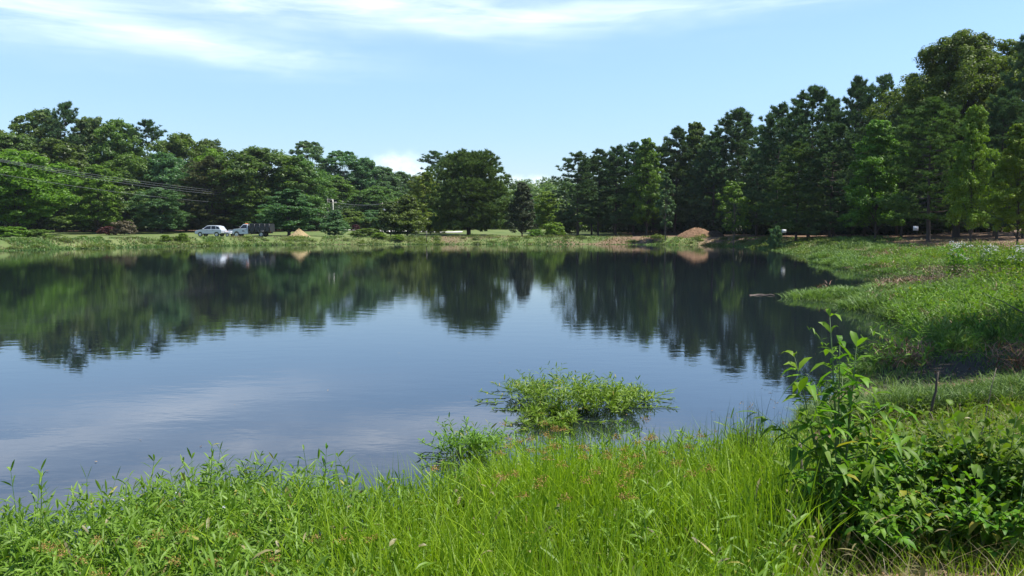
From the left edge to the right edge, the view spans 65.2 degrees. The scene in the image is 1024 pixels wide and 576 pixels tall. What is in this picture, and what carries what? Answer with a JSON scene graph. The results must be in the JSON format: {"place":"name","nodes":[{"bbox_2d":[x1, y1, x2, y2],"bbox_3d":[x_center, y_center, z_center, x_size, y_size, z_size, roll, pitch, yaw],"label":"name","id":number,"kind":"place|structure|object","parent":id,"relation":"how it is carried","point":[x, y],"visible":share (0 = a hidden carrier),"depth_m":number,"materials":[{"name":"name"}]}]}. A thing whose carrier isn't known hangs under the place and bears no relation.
{"place":"outdoors","nodes":[
{"label":"outdoors","id":0,"kind":"place"},
{"bbox_2d":[0,244,917,562],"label":"pond water","id":1,"kind":"structure","parent":0,"point":[128,360],"depth_m":16.60,"materials":[{"name":"blue liquid"}]},
{"bbox_2d":[414,412,531,476],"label":"weed clump","id":2,"kind":"object","parent":1,"relation":"on","point":[463,440],"visible":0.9,"depth_m":8.69,"materials":[{"name":"green plant"}]},
{"bbox_2d":[476,361,678,433],"bbox_3d":[0.961,1.378,10.998,3.018,0.634,3.003,0,4,0],"label":"weed clump","id":3,"kind":"object","parent":1,"relation":"on","point":[581,394],"visible":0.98,"depth_m":10.78,"materials":[{"name":"green plant"}]},
{"bbox_2d":[0,214,1023,575],"bbox_3d":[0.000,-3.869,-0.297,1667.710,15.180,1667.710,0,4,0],"label":"ground","id":4,"kind":"structure","parent":0,"point":[962,370],"depth_m":88.56,"materials":[{"name":"green plant"}]},
{"bbox_2d":[0,226,31,237],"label":"shrub","id":5,"kind":"object","parent":4,"relation":"on","point":[8,232],"visible":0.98,"depth_m":103.80,"materials":[{"name":"green plant"}]},
{"bbox_2d":[0,132,54,225],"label":"broadleaf tree","id":6,"kind":"object","parent":4,"relation":"on","point":[9,141],"visible":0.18,"depth_m":149.14,"materials":[{"name":"green plant"}]},
{"bbox_2d":[7,107,65,192],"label":"pine tree","id":7,"kind":"object","parent":4,"relation":"on","point":[40,115],"visible":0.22,"depth_m":167.18,"materials":[{"name":"green plant"}]},
{"bbox_2d":[0,149,83,226],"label":"broadleaf tree","id":8,"kind":"object","parent":4,"relation":"on","point":[14,193],"visible":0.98,"depth_m":125.35,"materials":[{"name":"green plant"}]},
{"bbox_2d":[26,469,60,574],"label":"weed stalk","id":9,"kind":"object","parent":4,"relation":"on","point":[44,509],"visible":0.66,"depth_m":4.84,"materials":[{"name":"green plant"}]},
{"bbox_2d":[26,137,95,231],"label":"broadleaf tree","id":10,"kind":"object","parent":4,"relation":"on","point":[46,148],"visible":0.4,"depth_m":147.08,"materials":[{"name":"green plant"}]},
{"bbox_2d":[33,100,90,191],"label":"pine tree","id":11,"kind":"object","parent":4,"relation":"on","point":[66,113],"visible":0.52,"depth_m":164.14,"materials":[{"name":"green plant"}]},
{"bbox_2d":[41,205,113,231],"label":"broadleaf tree","id":12,"kind":"object","parent":4,"relation":"on","point":[55,220],"visible":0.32,"depth_m":146.76,"materials":[{"name":"green plant"}]},
{"bbox_2d":[66,116,113,204],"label":"broadleaf tree","id":13,"kind":"object","parent":4,"relation":"on","point":[89,128],"visible":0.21,"depth_m":165.74,"materials":[{"name":"green plant"}]},
{"bbox_2d":[60,164,124,230],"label":"broadleaf tree","id":14,"kind":"object","parent":4,"relation":"on","point":[83,210],"visible":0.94,"depth_m":137.03,"materials":[{"name":"green plant"}]},
{"bbox_2d":[86,117,146,194],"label":"broadleaf tree","id":15,"kind":"object","parent":4,"relation":"on","point":[117,144],"visible":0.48,"depth_m":162.47,"materials":[{"name":"green plant"}]},
{"bbox_2d":[110,220,137,234],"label":"shrub","id":16,"kind":"object","parent":4,"relation":"on","point":[124,227],"visible":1,"depth_m":130.02,"materials":[{"name":"beige plant"}]},
{"bbox_2d":[94,186,155,231],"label":"broadleaf tree","id":17,"kind":"object","parent":4,"relation":"on","point":[131,191],"visible":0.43,"depth_m":144.09,"materials":[{"name":"green plant"}]},
{"bbox_2d":[92,154,165,214],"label":"broadleaf tree","id":18,"kind":"object","parent":4,"relation":"on","point":[132,168],"visible":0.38,"depth_m":148.39,"materials":[{"name":"green plant"}]},
{"bbox_2d":[124,118,167,157],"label":"pine tree","id":19,"kind":"object","parent":4,"relation":"on","point":[150,130],"visible":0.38,"depth_m":167.03,"materials":[{"name":"green plant"}]},
{"bbox_2d":[120,187,194,233],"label":"broadleaf tree","id":20,"kind":"object","parent":4,"relation":"on","point":[158,202],"visible":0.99,"depth_m":137.96,"materials":[{"name":"green plant"}]},
{"bbox_2d":[128,151,199,230],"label":"broadleaf tree","id":21,"kind":"object","parent":4,"relation":"on","point":[164,165],"visible":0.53,"depth_m":150.04,"materials":[{"name":"green plant"}]},
{"bbox_2d":[142,132,212,229],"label":"broadleaf tree","id":22,"kind":"object","parent":4,"relation":"on","point":[179,146],"visible":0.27,"depth_m":159.96,"materials":[{"name":"green plant"}]},
{"bbox_2d":[0,199,365,230],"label":"undergrowth","id":23,"kind":"object","parent":4,"relation":"on","point":[42,222],"visible":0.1,"depth_m":157.56,"materials":[{"name":"green plant"}]},
{"bbox_2d":[152,204,217,231],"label":"broadleaf tree","id":24,"kind":"object","parent":4,"relation":"on","point":[187,225],"visible":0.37,"depth_m":149.43,"materials":[{"name":"green plant"}]},
{"bbox_2d":[186,148,227,221],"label":"broadleaf tree","id":25,"kind":"object","parent":4,"relation":"on","point":[212,152],"visible":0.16,"depth_m":150.97,"materials":[{"name":"green plant"}]},
{"bbox_2d":[166,155,255,228],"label":"broadleaf tree","id":26,"kind":"object","parent":4,"relation":"on","point":[200,180],"visible":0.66,"depth_m":146.52,"materials":[{"name":"green plant"}]},
{"bbox_2d":[222,184,282,226],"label":"broadleaf tree","id":27,"kind":"object","parent":4,"relation":"on","point":[238,216],"visible":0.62,"depth_m":145.91,"materials":[{"name":"green plant"}]},
{"bbox_2d":[232,223,274,236],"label":"dump truck","id":28,"kind":"object","parent":4,"relation":"on","point":[262,229],"visible":0.92,"depth_m":116.37,"materials":[{"name":"white paint"}]},
{"bbox_2d":[191,145,319,216],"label":"broadleaf tree","id":29,"kind":"object","parent":4,"relation":"on","point":[251,165],"visible":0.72,"depth_m":147.80,"materials":[{"name":"green plant"}]},
{"bbox_2d":[254,189,327,235],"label":"broadleaf tree","id":30,"kind":"object","parent":4,"relation":"on","point":[286,200],"visible":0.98,"depth_m":124.24,"materials":[{"name":"green plant"}]},
{"bbox_2d":[265,154,336,221],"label":"broadleaf tree","id":31,"kind":"object","parent":4,"relation":"on","point":[317,199],"visible":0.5,"depth_m":153.22,"materials":[{"name":"green plant"}]},
{"bbox_2d":[289,140,337,179],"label":"broadleaf tree","id":32,"kind":"object","parent":4,"relation":"on","point":[316,151],"visible":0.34,"depth_m":196.14,"materials":[{"name":"green plant"}]},
{"bbox_2d":[319,210,351,235],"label":"tree","id":33,"kind":"object","parent":4,"relation":"on","point":[333,223],"visible":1,"depth_m":120.74,"materials":[{"name":"green plant"}]},
{"bbox_2d":[315,175,359,210],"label":"broadleaf tree","id":34,"kind":"object","parent":4,"relation":"on","point":[340,186],"visible":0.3,"depth_m":182.32,"materials":[{"name":"green plant"}]},
{"bbox_2d":[318,150,370,195],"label":"broadleaf tree","id":35,"kind":"object","parent":4,"relation":"on","point":[348,158],"visible":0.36,"depth_m":192.31,"materials":[{"name":"green plant"}]},
{"bbox_2d":[327,209,371,228],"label":"broadleaf tree","id":36,"kind":"object","parent":4,"relation":"on","point":[352,214],"visible":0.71,"depth_m":163.16,"materials":[{"name":"green plant"}]},
{"bbox_2d":[344,156,390,205],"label":"broadleaf tree","id":37,"kind":"object","parent":4,"relation":"on","point":[362,169],"visible":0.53,"depth_m":190.31,"materials":[{"name":"green plant"}]},
{"bbox_2d":[345,185,403,212],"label":"broadleaf tree","id":38,"kind":"object","parent":4,"relation":"on","point":[373,194],"visible":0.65,"depth_m":179.97,"materials":[{"name":"green plant"}]},
{"bbox_2d":[360,166,404,200],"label":"broadleaf tree","id":39,"kind":"object","parent":4,"relation":"on","point":[390,180],"visible":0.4,"depth_m":192.65,"materials":[{"name":"green plant"}]},
{"bbox_2d":[372,201,413,235],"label":"broadleaf tree","id":40,"kind":"object","parent":4,"relation":"on","point":[390,207],"visible":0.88,"depth_m":121.62,"materials":[{"name":"green plant"}]},
{"bbox_2d":[384,194,431,235],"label":"broadleaf tree","id":41,"kind":"object","parent":4,"relation":"on","point":[408,206],"visible":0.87,"depth_m":122.02,"materials":[{"name":"green plant"}]},
{"bbox_2d":[0,408,831,575],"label":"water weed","id":42,"kind":"object","parent":4,"relation":"on","point":[8,565],"depth_m":5.25,"materials":[{"name":"green plant"}]},
{"bbox_2d":[407,171,439,214],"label":"broadleaf tree","id":43,"kind":"object","parent":4,"relation":"on","point":[420,191],"visible":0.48,"depth_m":168.09,"materials":[{"name":"green plant"}]},
{"bbox_2d":[416,150,451,191],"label":"pine tree","id":44,"kind":"object","parent":4,"relation":"on","point":[435,154],"visible":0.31,"depth_m":201.76,"materials":[{"name":"green plant"}]},
{"bbox_2d":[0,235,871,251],"bbox_3d":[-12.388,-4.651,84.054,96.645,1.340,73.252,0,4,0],"label":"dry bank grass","id":45,"kind":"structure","parent":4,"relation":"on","point":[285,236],"depth_m":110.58,"materials":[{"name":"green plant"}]},
{"bbox_2d":[0,233,872,254],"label":"bank grass","id":46,"kind":"structure","parent":4,"relation":"on","point":[46,243],"depth_m":105.05,"materials":[{"name":"green plant"}]},
{"bbox_2d":[69,176,826,210],"bbox_3d":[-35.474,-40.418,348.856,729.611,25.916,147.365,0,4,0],"label":"woods","id":47,"kind":"object","parent":4,"relation":"on","point":[545,186],"visible":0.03,"depth_m":308.53,"materials":[{"name":"green plant"}]},
{"bbox_2d":[418,148,516,234],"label":"broadleaf tree","id":48,"kind":"object","parent":4,"relation":"on","point":[466,173],"visible":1,"depth_m":126.03,"materials":[{"name":"green plant"}]},
{"bbox_2d":[0,374,1023,575],"bbox_3d":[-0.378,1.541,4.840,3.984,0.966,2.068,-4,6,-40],"label":"sedge stems","id":49,"kind":"object","parent":4,"relation":"on","point":[564,510],"visible":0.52,"depth_m":5.08,"materials":[{"name":"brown plant"}]},
{"bbox_2d":[32,416,716,575],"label":"sedge seed heads","id":50,"kind":"object","parent":49,"relation":"attached to","point":[501,475],"visible":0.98,"depth_m":4.76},
{"bbox_2d":[36,417,990,575],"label":"yellowed leaves","id":51,"kind":"object","parent":4,"relation":"on","point":[922,573],"visible":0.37,"depth_m":4.84,"materials":[{"name":"yellow plant"}]},
{"bbox_2d":[503,182,537,235],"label":"cedar tree","id":52,"kind":"object","parent":4,"relation":"on","point":[518,211],"visible":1,"depth_m":123.65,"materials":[{"name":"green plant"}]},
{"bbox_2d":[533,191,563,228],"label":"broadleaf tree","id":53,"kind":"object","parent":4,"relation":"on","point":[547,215],"visible":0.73,"depth_m":138.60,"materials":[{"name":"green plant"}]},
{"bbox_2d":[115,379,1023,575],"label":"straw","id":54,"kind":"object","parent":4,"relation":"on","point":[893,557],"visible":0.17,"depth_m":4.91,"materials":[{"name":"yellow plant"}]},
{"bbox_2d":[546,150,605,235],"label":"pine tree","id":55,"kind":"object","parent":4,"relation":"on","point":[583,162],"visible":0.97,"depth_m":126.12,"materials":[{"name":"green plant"}]},
{"bbox_2d":[566,155,620,234],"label":"pine tree","id":56,"kind":"object","parent":4,"relation":"on","point":[582,219],"visible":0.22,"depth_m":131.97,"materials":[{"name":"green plant"}]},
{"bbox_2d":[571,148,625,234],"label":"pine tree","id":57,"kind":"object","parent":4,"relation":"on","point":[599,158],"visible":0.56,"depth_m":127.96,"materials":[{"name":"green plant"}]},
{"bbox_2d":[586,144,646,235],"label":"pine tree","id":58,"kind":"object","parent":4,"relation":"on","point":[612,153],"visible":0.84,"depth_m":127.11,"materials":[{"name":"green plant"}]},
{"bbox_2d":[607,140,649,234],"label":"pine tree","id":59,"kind":"object","parent":4,"relation":"on","point":[633,145],"visible":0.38,"depth_m":128.21,"materials":[{"name":"green plant"}]},
{"bbox_2d":[623,137,664,235],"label":"broadleaf tree","id":60,"kind":"object","parent":4,"relation":"on","point":[646,161],"visible":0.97,"depth_m":122.31,"materials":[{"name":"green plant"}]},
{"bbox_2d":[628,163,684,233],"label":"pine tree","id":61,"kind":"object","parent":4,"relation":"on","point":[658,220],"visible":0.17,"depth_m":128.38,"materials":[{"name":"green plant"}]},
{"bbox_2d":[655,173,676,240],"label":"sapling tree","id":62,"kind":"object","parent":4,"relation":"on","point":[660,204],"visible":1,"depth_m":112.11,"materials":[{"name":"green plant"}]},
{"bbox_2d":[650,125,710,233],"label":"pine tree","id":63,"kind":"object","parent":4,"relation":"on","point":[677,132],"visible":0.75,"depth_m":124.48,"materials":[{"name":"green plant"}]},
{"bbox_2d":[673,121,716,220],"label":"tree","id":64,"kind":"object","parent":4,"relation":"on","point":[695,131],"visible":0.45,"depth_m":125.76,"materials":[{"name":"green plant"}]},
{"bbox_2d":[677,129,743,227],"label":"pine tree","id":65,"kind":"object","parent":4,"relation":"on","point":[718,161],"visible":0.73,"depth_m":121.24,"materials":[{"name":"green plant"}]},
{"bbox_2d":[694,106,779,226],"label":"pine tree","id":66,"kind":"object","parent":4,"relation":"on","point":[741,116],"visible":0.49,"depth_m":120.86,"materials":[{"name":"green plant"}]},
{"bbox_2d":[715,180,758,244],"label":"sapling tree","id":67,"kind":"object","parent":4,"relation":"on","point":[742,201],"visible":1,"depth_m":101.98,"materials":[{"name":"green plant"}]},
{"bbox_2d":[694,392,809,467],"bbox_3d":[2.257,1.366,7.357,1.157,0.963,0.942,0,4,0],"label":"rush clump","id":68,"kind":"object","parent":4,"relation":"on","point":[751,429],"visible":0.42,"depth_m":7.42,"materials":[{"name":"green plant"}]},
{"bbox_2d":[726,153,785,235],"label":"pine tree","id":69,"kind":"object","parent":4,"relation":"on","point":[747,171],"visible":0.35,"depth_m":110.57,"materials":[{"name":"green plant"}]},
{"bbox_2d":[734,100,808,235],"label":"pine tree","id":70,"kind":"object","parent":4,"relation":"on","point":[769,151],"visible":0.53,"depth_m":104.37,"materials":[{"name":"green plant"}]},
{"bbox_2d":[755,140,836,240],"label":"pine tree","id":71,"kind":"object","parent":4,"relation":"on","point":[788,181],"visible":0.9,"depth_m":88.42,"materials":[{"name":"green plant"}]},
{"bbox_2d":[573,204,1019,234],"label":"undergrowth","id":72,"kind":"object","parent":4,"relation":"on","point":[764,230],"visible":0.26,"depth_m":118.72,"materials":[{"name":"green plant"}]},
{"bbox_2d":[756,85,861,237],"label":"pine tree","id":73,"kind":"object","parent":4,"relation":"on","point":[819,94],"visible":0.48,"depth_m":97.87,"materials":[{"name":"green plant"}]},
{"bbox_2d":[782,121,874,237],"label":"pine tree","id":74,"kind":"object","parent":4,"relation":"on","point":[837,131],"visible":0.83,"depth_m":86.44,"materials":[{"name":"green plant"}]},
{"bbox_2d":[736,308,924,551],"bbox_3d":[2.245,0.964,5.413,1.185,1.671,0.915,-2,5,-24],"label":"tall leafy shrub","id":75,"kind":"object","parent":4,"relation":"on","point":[839,478],"visible":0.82,"depth_m":5.30,"materials":[{"name":"green plant"}]},
{"bbox_2d":[788,452,873,548],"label":"leafy shrub","id":76,"kind":"object","parent":4,"relation":"on","point":[829,505],"visible":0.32,"depth_m":5.33,"materials":[{"name":"green plant"}]},
{"bbox_2d":[828,74,884,235],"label":"pine tree","id":77,"kind":"object","parent":4,"relation":"on","point":[860,90],"visible":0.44,"depth_m":97.85,"materials":[{"name":"green plant"}]},
{"bbox_2d":[836,119,909,240],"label":"broadleaf tree","id":78,"kind":"object","parent":4,"relation":"on","point":[878,143],"visible":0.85,"depth_m":75.65,"materials":[{"name":"green plant"}]},
{"bbox_2d":[858,72,904,234],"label":"pine tree","id":79,"kind":"object","parent":4,"relation":"on","point":[884,79],"visible":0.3,"depth_m":99.80,"materials":[{"name":"green plant"}]},
{"bbox_2d":[832,472,931,569],"bbox_3d":[2.356,1.511,5.158,0.765,0.580,0.574,-3,5,-36],"label":"leafy shrub","id":80,"kind":"object","parent":4,"relation":"on","point":[874,534],"visible":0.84,"depth_m":5.01,"materials":[{"name":"green plant"}]},
{"bbox_2d":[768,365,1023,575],"bbox_3d":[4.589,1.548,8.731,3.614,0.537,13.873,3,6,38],"label":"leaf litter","id":81,"kind":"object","parent":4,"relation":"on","point":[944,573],"visible":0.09,"depth_m":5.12,"materials":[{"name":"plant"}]},
{"bbox_2d":[775,243,1023,352],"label":"marsh hummocks","id":82,"kind":"structure","parent":4,"relation":"on","point":[857,295],"depth_m":23.07,"materials":[{"name":"green plant"}]},
{"bbox_2d":[842,421,956,501],"bbox_3d":[2.902,1.439,5.999,0.832,0.741,0.779,-2,5,-24],"label":"leafy shrub","id":83,"kind":"object","parent":4,"relation":"on","point":[901,427],"visible":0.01,"depth_m":6.19,"materials":[{"name":"green plant"}]},
{"bbox_2d":[868,95,947,236],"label":"pine tree","id":84,"kind":"object","parent":4,"relation":"on","point":[904,189],"visible":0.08,"depth_m":86.62,"materials":[{"name":"green plant"}]},
{"bbox_2d":[859,419,965,539],"bbox_3d":[2.801,1.361,5.609,0.663,0.856,0.694,0,4,0],"label":"leafy shrub","id":85,"kind":"object","parent":4,"relation":"on","point":[913,480],"visible":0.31,"depth_m":5.50,"materials":[{"name":"green plant"}]},
{"bbox_2d":[807,245,1023,377],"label":"marsh weed","id":86,"kind":"object","parent":4,"relation":"on","point":[956,291],"depth_m":16.87,"materials":[{"name":"green plant"}]},
{"bbox_2d":[813,240,1023,331],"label":"marsh tall weeds","id":87,"kind":"object","parent":4,"relation":"on","point":[972,291],"visible":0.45,"depth_m":21.60,"materials":[{"name":"green plant"}]},
{"bbox_2d":[819,241,1023,373],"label":"brown thatch","id":88,"kind":"object","parent":4,"relation":"on","point":[1017,361],"visible":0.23,"depth_m":13.66,"materials":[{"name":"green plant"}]},
{"bbox_2d":[823,392,1023,542],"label":"weeds","id":89,"kind":"object","parent":4,"relation":"on","point":[886,411],"visible":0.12,"depth_m":8.61,"materials":[{"name":"green plant"}]},
{"bbox_2d":[863,96,996,242],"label":"pine tree","id":90,"kind":"object","parent":4,"relation":"on","point":[938,115],"visible":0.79,"depth_m":69.14,"materials":[{"name":"green plant"}]},
{"bbox_2d":[838,263,1022,285],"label":"brush tangle","id":91,"kind":"object","parent":4,"relation":"on","point":[941,271],"visible":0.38,"depth_m":27.14,"materials":[{"name":"green plant"}]},
{"bbox_2d":[870,463,1000,563],"bbox_3d":[2.788,1.476,5.250,0.725,0.612,0.686,-4,6,-44],"label":"leafy shrub","id":92,"kind":"object","parent":4,"relation":"on","point":[942,519],"visible":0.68,"depth_m":5.11,"materials":[{"name":"green plant"}]},
{"bbox_2d":[861,28,1023,236],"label":"oak tree","id":93,"kind":"object","parent":4,"relation":"on","point":[963,82],"visible":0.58,"depth_m":78.41,"materials":[{"name":"green plant"}]},
{"bbox_2d":[886,410,1004,523],"bbox_3d":[3.068,1.326,5.682,0.786,0.925,0.719,3,5,34],"label":"leafy shrub","id":94,"kind":"object","parent":4,"relation":"on","point":[942,452],"visible":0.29,"depth_m":5.56,"materials":[{"name":"green plant"}]},
{"bbox_2d":[939,241,979,277],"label":"flowering weed","id":95,"kind":"object","parent":4,"relation":"on","point":[957,256],"visible":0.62,"depth_m":30.05,"materials":[{"name":"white plant"}]},
{"bbox_2d":[908,399,1023,514],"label":"leafy shrub","id":96,"kind":"object","parent":4,"relation":"on","point":[943,428],"visible":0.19,"depth_m":5.75,"materials":[{"name":"green plant"}]},
{"bbox_2d":[922,399,1023,543],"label":"leafy shrub","id":97,"kind":"object","parent":4,"relation":"on","point":[1011,473],"visible":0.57,"depth_m":5.38,"materials":[{"name":"green plant"}]},
{"bbox_2d":[942,104,1004,241],"bbox_3d":[36.163,-8.644,62.364,4.415,11.238,4.102,1,5,17],"label":"broadleaf tree","id":98,"kind":"object","parent":4,"relation":"on","point":[973,147],"visible":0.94,"depth_m":61.99,"materials":[{"name":"green plant"}]},
{"bbox_2d":[925,240,1023,282],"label":"marsh weeds","id":99,"kind":"object","parent":4,"relation":"on","point":[994,268],"visible":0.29,"depth_m":37.53,"materials":[{"name":"green plant"}]},
{"bbox_2d":[936,465,1023,565],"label":"leafy shrub","id":100,"kind":"object","parent":4,"relation":"on","point":[1013,529],"visible":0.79,"depth_m":5.01,"materials":[{"name":"green plant"}]},
{"bbox_2d":[961,86,1023,239],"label":"pine tree","id":101,"kind":"object","parent":4,"relation":"on","point":[1005,104],"visible":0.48,"depth_m":69.37,"materials":[{"name":"green plant"}]},
{"bbox_2d":[976,123,1023,244],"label":"broadleaf tree","id":102,"kind":"object","parent":4,"relation":"on","point":[1013,195],"visible":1,"depth_m":54.55,"materials":[{"name":"green plant"}]},
{"bbox_2d":[984,33,1023,237],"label":"pine tree","id":103,"kind":"object","parent":4,"relation":"on","point":[1011,85],"visible":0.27,"depth_m":71.04,"materials":[{"name":"green plant"}]},
{"bbox_2d":[0,0,1023,186],"label":"sky","id":104,"kind":"structure","parent":0,"point":[530,83],"materials":[{"name":"blue"}]},
{"bbox_2d":[759,234,1023,431],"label":"marsh grass","id":105,"kind":"structure","parent":0,"point":[901,395],"depth_m":12.70,"materials":[{"name":"green plant"}]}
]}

